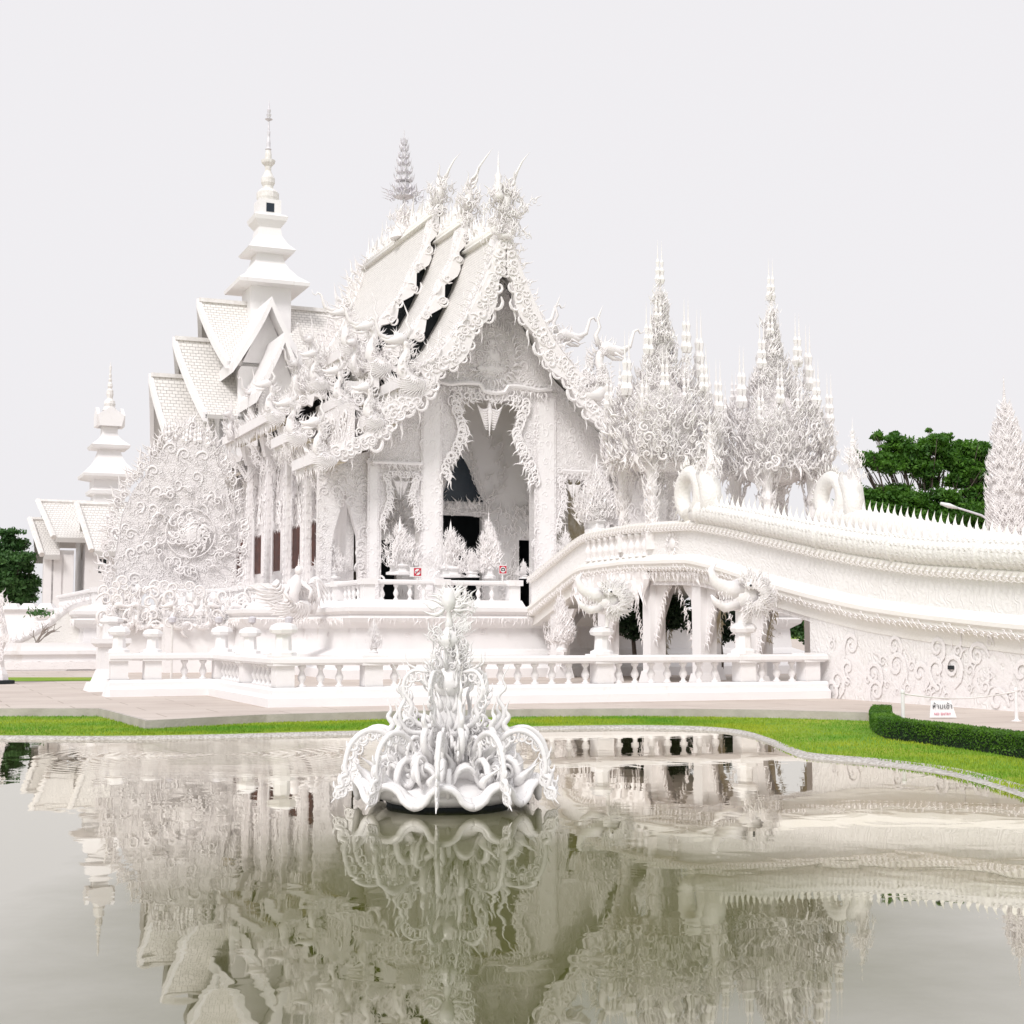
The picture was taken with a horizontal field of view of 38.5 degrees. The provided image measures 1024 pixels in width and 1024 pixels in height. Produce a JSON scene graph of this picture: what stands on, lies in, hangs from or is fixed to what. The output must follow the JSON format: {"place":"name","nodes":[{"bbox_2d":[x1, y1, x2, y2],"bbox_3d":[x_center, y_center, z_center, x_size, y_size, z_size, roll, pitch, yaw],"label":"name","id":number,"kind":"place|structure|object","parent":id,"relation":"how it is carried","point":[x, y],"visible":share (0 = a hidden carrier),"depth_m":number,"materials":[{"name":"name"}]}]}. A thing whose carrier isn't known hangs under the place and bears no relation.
{"place":"outdoors","nodes":[
{"label":"outdoors","id":0,"kind":"place"},
{"bbox_2d":[27,362,139,607],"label":"pagoda hall","id":1,"kind":"structure","parent":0,"point":[56,526],"depth_m":109.11,"materials":[{"name":"white paint"}]},
{"bbox_2d":[98,559,105,572],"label":"window","id":2,"kind":"structure","parent":1,"relation":"in","point":[104,560],"depth_m":104.39,"materials":[{"name":"black"}]},
{"bbox_2d":[0,729,1023,1023],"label":"water","id":3,"kind":"structure","parent":0,"point":[668,877],"depth_m":10.17,"materials":[{"name":"grey liquid"}]},
{"bbox_2d":[331,580,560,813],"bbox_3d":[-0.664,2.017,15.287,2.361,2.630,2.441,0,-5,0],"label":"fountain sculpture","id":4,"kind":"object","parent":3,"relation":"in","point":[452,757],"visible":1,"depth_m":14.91,"materials":[{"name":"white stone"}]},
{"bbox_2d":[0,639,1023,730],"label":"pavement","id":5,"kind":"structure","parent":0,"point":[45,694],"depth_m":31.60,"materials":[{"name":"beige concrete"}]},
{"bbox_2d":[0,590,14,683],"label":"edge sculpture","id":6,"kind":"object","parent":5,"relation":"on","point":[4,636],"visible":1,"depth_m":43.66,"materials":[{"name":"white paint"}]},
{"bbox_2d":[0,526,41,605],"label":"dense tree","id":7,"kind":"object","parent":5,"relation":"on","point":[19,585],"visible":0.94,"depth_m":109.16,"materials":[{"name":"green plant"}]},
{"bbox_2d":[3,603,58,642],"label":"wall","id":8,"kind":"structure","parent":5,"relation":"on","point":[14,615],"depth_m":74.78,"materials":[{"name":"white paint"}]},
{"bbox_2d":[23,606,61,642],"bbox_3d":[-18.460,4.978,57.779,1.366,2.561,1.295,3,-5,-28],"label":"bare tree","id":9,"kind":"object","parent":5,"relation":"on","point":[42,611],"visible":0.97,"depth_m":57.79,"materials":[{"name":"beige plant"}]},
{"bbox_2d":[4,643,95,671],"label":"wall","id":10,"kind":"structure","parent":5,"relation":"on","point":[44,656],"depth_m":57.35,"materials":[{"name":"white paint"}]},
{"bbox_2d":[8,677,91,680],"bbox_3d":[-15.687,5.439,47.807,3.930,0.001,4.411,1,-5,-15],"label":"grass strip","id":11,"kind":"object","parent":5,"relation":"on","point":[51,678],"depth_m":48.18,"materials":[{"name":"green plant"}]},
{"bbox_2d":[8,594,107,642],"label":"curved ramp wall","id":12,"kind":"structure","parent":5,"relation":"on","point":[62,617],"depth_m":59.94,"materials":[{"name":"white"}]},
{"bbox_2d":[83,616,130,691],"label":"gate pillar","id":13,"kind":"structure","parent":5,"relation":"on","point":[100,676],"depth_m":38.52,"materials":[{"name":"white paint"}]},
{"bbox_2d":[95,575,177,672],"bbox_3d":[-14.323,4.250,55.698,3.129,3.661,1.271,2,-5,-23],"label":"sculpture cluster","id":14,"kind":"object","parent":5,"relation":"on","point":[135,624],"visible":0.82,"depth_m":55.36,"materials":[{"name":"white paint"}]},
{"bbox_2d":[168,616,175,678],"bbox_3d":[-9.009,3.746,38.825,0.203,1.960,0.203,-2,-5,22],"label":"lamp stake","id":15,"kind":"object","parent":5,"relation":"on","point":[171,620],"visible":0.83,"depth_m":38.81,"materials":[{"name":"grey metal"}]},
{"bbox_2d":[160,578,254,672],"bbox_3d":[-11.433,4.250,55.839,4.087,3.684,1.271,2,-5,-23],"label":"sculpture cluster","id":16,"kind":"object","parent":5,"relation":"on","point":[190,635],"visible":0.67,"depth_m":55.28,"materials":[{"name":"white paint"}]},
{"bbox_2d":[215,616,222,625],"bbox_3d":[-7.773,3.746,38.825,0.203,1.960,0.203,2,-5,-22],"label":"lamp stake","id":17,"kind":"object","parent":5,"relation":"on","point":[218,620],"visible":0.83,"depth_m":38.82,"materials":[{"name":"grey metal"}]},
{"bbox_2d":[148,103,352,604],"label":"hall","id":18,"kind":"structure","parent":5,"relation":"on","point":[255,328],"depth_m":78.79,"materials":[{"name":"white paint"}]},
{"bbox_2d":[248,616,255,626],"bbox_3d":[-6.890,3.746,38.825,0.203,1.960,0.203,-2,-5,22],"label":"lamp stake","id":19,"kind":"object","parent":5,"relation":"on","point":[251,620],"visible":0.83,"depth_m":38.82,"materials":[{"name":"grey metal"}]},
{"bbox_2d":[285,616,292,622],"bbox_3d":[-5.918,3.746,38.825,0.203,1.960,0.203,2,-5,-22],"label":"lamp stake","id":20,"kind":"object","parent":5,"relation":"on","point":[288,619],"visible":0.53,"depth_m":38.81,"materials":[{"name":"grey metal"}]},
{"bbox_2d":[34,606,804,679],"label":"temple platform","id":21,"kind":"structure","parent":5,"relation":"on","point":[339,631],"depth_m":50.44,"materials":[{"name":"white paint"}]},
{"bbox_2d":[247,557,329,623],"bbox_3d":[-7.483,2.643,49.568,2.930,2.463,0.890,2,-5,-23],"label":"winged statue","id":22,"kind":"object","parent":21,"relation":"on","point":[295,597],"visible":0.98,"depth_m":49.45,"materials":[{"name":"white paint"}]},
{"bbox_2d":[54,578,524,612],"bbox_3d":[-13.004,3.529,59.633,31.402,0.930,6.372,-4,-6,43],"label":"balustrade","id":23,"kind":"object","parent":21,"relation":"on","point":[364,594],"visible":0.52,"depth_m":50.98,"materials":[{"name":"white paint"}]},
{"bbox_2d":[410,567,424,582],"bbox_3d":[-3.210,2.135,49.737,0.544,0.522,0.067,2,-5,-23],"label":"prohibition sign","id":24,"kind":"object","parent":23,"relation":"attached to","point":[416,572],"visible":1,"depth_m":49.73,"materials":[{"name":"white"}]},
{"bbox_2d":[499,565,506,583],"bbox_3d":[-0.322,2.168,50.962,0.284,0.651,0.070,2,-5,-23],"label":"prohibition sign","id":25,"kind":"object","parent":23,"relation":"attached to","point":[502,569],"visible":1,"depth_m":50.96,"materials":[{"name":"white"}]},
{"bbox_2d":[375,518,427,574],"bbox_3d":[-3.902,1.144,51.687,1.994,2.128,0.996,2,-5,-23],"label":"shrine finial","id":26,"kind":"object","parent":21,"relation":"on","point":[401,556],"visible":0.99,"depth_m":51.42,"materials":[{"name":"white paint"}]},
{"bbox_2d":[424,521,474,577],"bbox_3d":[-2.190,1.278,51.861,2.061,2.062,1.001,2,-5,-23],"label":"shrine finial","id":27,"kind":"object","parent":21,"relation":"on","point":[449,567],"visible":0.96,"depth_m":51.57,"materials":[{"name":"white paint"}]},
{"bbox_2d":[210,129,702,606],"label":"temple hall","id":28,"kind":"structure","parent":21,"relation":"on","point":[468,398],"depth_m":61.50,"materials":[{"name":"white paint"}]},
{"bbox_2d":[93,410,252,588],"bbox_3d":[-14.360,-0.489,62.756,6.848,8.096,0.790,2,-5,-23],"label":"carved screen","id":29,"kind":"object","parent":28,"relation":"attached to","point":[177,524],"visible":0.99,"depth_m":62.62,"materials":[{"name":"white paint"}]},
{"bbox_2d":[235,512,244,578],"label":"window","id":30,"kind":"structure","parent":28,"relation":"in","point":[237,567],"depth_m":75.82,"materials":[{"name":"white wood"}]},
{"bbox_2d":[253,505,263,576],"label":"window","id":31,"kind":"structure","parent":28,"relation":"in","point":[257,539],"depth_m":72.20,"materials":[{"name":"white wood"}]},
{"bbox_2d":[271,501,282,574],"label":"window","id":32,"kind":"structure","parent":28,"relation":"in","point":[277,536],"depth_m":68.63,"materials":[{"name":"white wood"}]},
{"bbox_2d":[290,494,302,571],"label":"window","id":33,"kind":"structure","parent":28,"relation":"in","point":[295,531],"depth_m":65.58,"materials":[{"name":"white stone"}]},
{"bbox_2d":[310,488,316,569],"bbox_3d":[-8.267,0.627,62.464,0.305,3.620,2.029,2,-5,-23],"label":"window","id":34,"kind":"structure","parent":28,"relation":"in","point":[313,495],"depth_m":62.89,"materials":[{"name":"brown wood"}]},
{"bbox_2d":[311,538,348,578],"bbox_3d":[-7.171,1.700,57.904,1.628,1.863,0.781,2,-5,-23],"label":"shrine finial","id":35,"kind":"object","parent":28,"relation":"on","point":[338,560],"visible":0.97,"depth_m":57.74,"materials":[{"name":"white paint"}]},
{"bbox_2d":[458,550,485,577],"bbox_3d":[-1.425,1.757,51.504,1.121,1.072,0.592,2,-5,-23],"label":"shrine finial","id":36,"kind":"object","parent":21,"relation":"on","point":[473,564],"visible":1,"depth_m":51.34,"materials":[{"name":"white paint"}]},
{"bbox_2d":[473,512,506,578],"bbox_3d":[-0.820,1.129,51.821,1.324,2.453,0.515,2,-5,-23],"label":"shrine finial","id":37,"kind":"object","parent":21,"relation":"on","point":[488,560],"visible":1,"depth_m":51.64,"materials":[{"name":"white paint"}]},
{"bbox_2d":[515,559,532,578],"bbox_3d":[0.418,1.998,52.062,0.769,0.738,0.393,2,-5,-23],"label":"shrine finial","id":38,"kind":"object","parent":21,"relation":"on","point":[523,569],"visible":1,"depth_m":51.92,"materials":[{"name":"white paint"}]},
{"bbox_2d":[102,622,830,707],"bbox_3d":[-1.514,3.374,33.107,17.497,1.784,6.343,-1,-5,7],"label":"front balustrade","id":39,"kind":"object","parent":5,"relation":"on","point":[244,675],"visible":0.88,"depth_m":33.11,"materials":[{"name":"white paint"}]},
{"bbox_2d":[365,619,383,652],"bbox_3d":[-3.149,2.781,33.361,0.517,0.865,0.216,2,-5,-23],"label":"spired post","id":40,"kind":"object","parent":39,"relation":"on","point":[374,644],"visible":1,"depth_m":33.31,"materials":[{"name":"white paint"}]},
{"bbox_2d":[575,573,636,626],"bbox_3d":[2.069,1.978,32.975,1.450,1.225,0.794,2,-5,-23],"label":"beast head","id":41,"kind":"object","parent":39,"relation":"on","point":[610,600],"visible":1,"depth_m":32.73},
{"bbox_2d":[707,563,778,623],"bbox_3d":[5.341,1.938,34.238,1.773,1.508,0.954,2,-5,-23],"label":"beast head","id":42,"kind":"object","parent":39,"relation":"on","point":[747,595],"visible":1,"depth_m":33.96},
{"bbox_2d":[544,587,576,651],"bbox_3d":[1.474,3.181,44.023,1.106,2.034,0.431,2,-5,-23],"label":"spired post","id":43,"kind":"object","parent":5,"relation":"on","point":[562,624],"visible":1,"depth_m":43.88,"materials":[{"name":"white paint"}]},
{"bbox_2d":[595,602,668,677],"bbox_3d":[4.071,4.274,49.203,2.539,2.783,2.053,-3,-5,30],"label":"shrub","id":44,"kind":"object","parent":5,"relation":"on","point":[628,628],"visible":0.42,"depth_m":48.76,"materials":[{"name":"green plant"}]},
{"bbox_2d":[628,595,691,631],"bbox_3d":[4.900,4.111,49.218,2.886,3.110,2.391,4,-6,-41],"label":"shrub","id":45,"kind":"object","parent":5,"relation":"on","point":[675,615],"visible":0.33,"depth_m":48.97,"materials":[{"name":"green plant"}]},
{"bbox_2d":[680,599,735,668],"bbox_3d":[6.970,4.292,49.326,2.072,2.769,3.328,3,-5,-30],"label":"shrub","id":46,"kind":"object","parent":5,"relation":"on","point":[727,636],"visible":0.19,"depth_m":48.63,"materials":[{"name":"green plant"}]},
{"bbox_2d":[526,412,1023,711],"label":"bridge","id":47,"kind":"structure","parent":5,"relation":"on","point":[887,606],"depth_m":34.94,"materials":[{"name":"paint"}]},
{"bbox_2d":[551,525,570,555],"bbox_3d":[1.877,1.283,50.873,1.276,1.782,0.584,2,-5,-23],"label":"shrine finial","id":48,"kind":"object","parent":47,"relation":"on","point":[565,540],"visible":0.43,"depth_m":50.79,"materials":[{"name":"white paint"}]},
{"bbox_2d":[570,455,618,532],"bbox_3d":[2.760,-0.646,48.153,1.913,2.698,0.865,2,-5,-23],"label":"shrine finial","id":49,"kind":"object","parent":47,"relation":"on","point":[596,505],"visible":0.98,"depth_m":47.84,"materials":[{"name":"white paint"}]},
{"bbox_2d":[597,240,728,552],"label":"gate tower","id":50,"kind":"structure","parent":47,"relation":"on","point":[660,435],"depth_m":43.62,"materials":[{"name":"white paint"}]},
{"bbox_2d":[715,258,840,520],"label":"gate tower","id":51,"kind":"structure","parent":47,"relation":"on","point":[771,450],"depth_m":45.09,"materials":[{"name":"white paint"}]},
{"bbox_2d":[790,621,804,644],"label":"shrub","id":52,"kind":"object","parent":5,"relation":"on","point":[797,632],"visible":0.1,"depth_m":93.36,"materials":[{"name":"green plant"}]},
{"bbox_2d":[900,690,904,717],"bbox_3d":[6.635,3.312,24.892,0.174,0.590,0.174,0,-5,0],"label":"barrier post","id":53,"kind":"object","parent":5,"relation":"on","point":[902,692],"visible":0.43,"depth_m":24.88,"materials":[{"name":"white metal"}]},
{"bbox_2d":[905,691,1014,698],"bbox_3d":[7.753,3.174,25.359,2.415,0.123,0.022,2,-5,-22],"label":"barrier rope","id":54,"kind":"object","parent":53,"relation":"hanging from","point":[959,698],"visible":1,"depth_m":25.34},
{"bbox_2d":[833,427,991,529],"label":"broad tree","id":55,"kind":"object","parent":5,"relation":"on","point":[962,462],"visible":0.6,"depth_m":79.79,"materials":[{"name":"green plant"}]},
{"bbox_2d":[930,700,956,717],"bbox_3d":[7.809,3.572,26.594,0.487,0.304,0.080,0,-5,0],"label":"no entry sign","id":56,"kind":"object","parent":5,"relation":"on","point":[941,708],"visible":1,"depth_m":26.58,"materials":[{"name":"white plastic"}]},
{"bbox_2d":[940,502,988,530],"bbox_3d":[19.198,3.072,61.953,2.052,7.012,0.340,0,-5,0],"label":"street lamp","id":57,"kind":"object","parent":5,"relation":"on","point":[948,505],"visible":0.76,"depth_m":62.15,"materials":[{"name":"grey metal"}]},
{"bbox_2d":[983,375,1023,534],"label":"carved obelisk","id":58,"kind":"object","parent":5,"relation":"on","point":[1004,498],"visible":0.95,"depth_m":57.80,"materials":[{"name":"white paint"}]},
{"bbox_2d":[1011,688,1021,721],"bbox_3d":[8.869,3.385,25.800,0.174,0.590,0.174,0,-5,0],"label":"barrier post","id":59,"kind":"object","parent":5,"relation":"on","point":[1016,719],"visible":1,"depth_m":25.77,"materials":[{"name":"white metal"}]},
{"bbox_2d":[0,637,1023,791],"bbox_3d":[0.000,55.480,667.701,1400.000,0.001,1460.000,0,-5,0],"label":"lawn","id":60,"kind":"structure","parent":0,"point":[784,728],"depth_m":24.95,"materials":[{"name":"green plant"}]},
{"bbox_2d":[0,708,867,728],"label":"pavement kerb","id":61,"kind":"structure","parent":60,"relation":"on","point":[374,715],"depth_m":29.23,"materials":[{"name":"concrete"}]},
{"bbox_2d":[0,725,1023,797],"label":"pond kerb","id":62,"kind":"structure","parent":60,"relation":"on","point":[818,756],"depth_m":24.18,"materials":[{"name":"grey concrete"}]},
{"bbox_2d":[868,704,1023,758],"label":"hedge","id":63,"kind":"object","parent":60,"relation":"on","point":[885,721],"visible":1,"depth_m":22.11,"materials":[{"name":"green plant"}]},
{"bbox_2d":[0,0,1023,607],"label":"sky","id":64,"kind":"structure","parent":0,"point":[872,151],"materials":[{"name":"white"}]}
]}

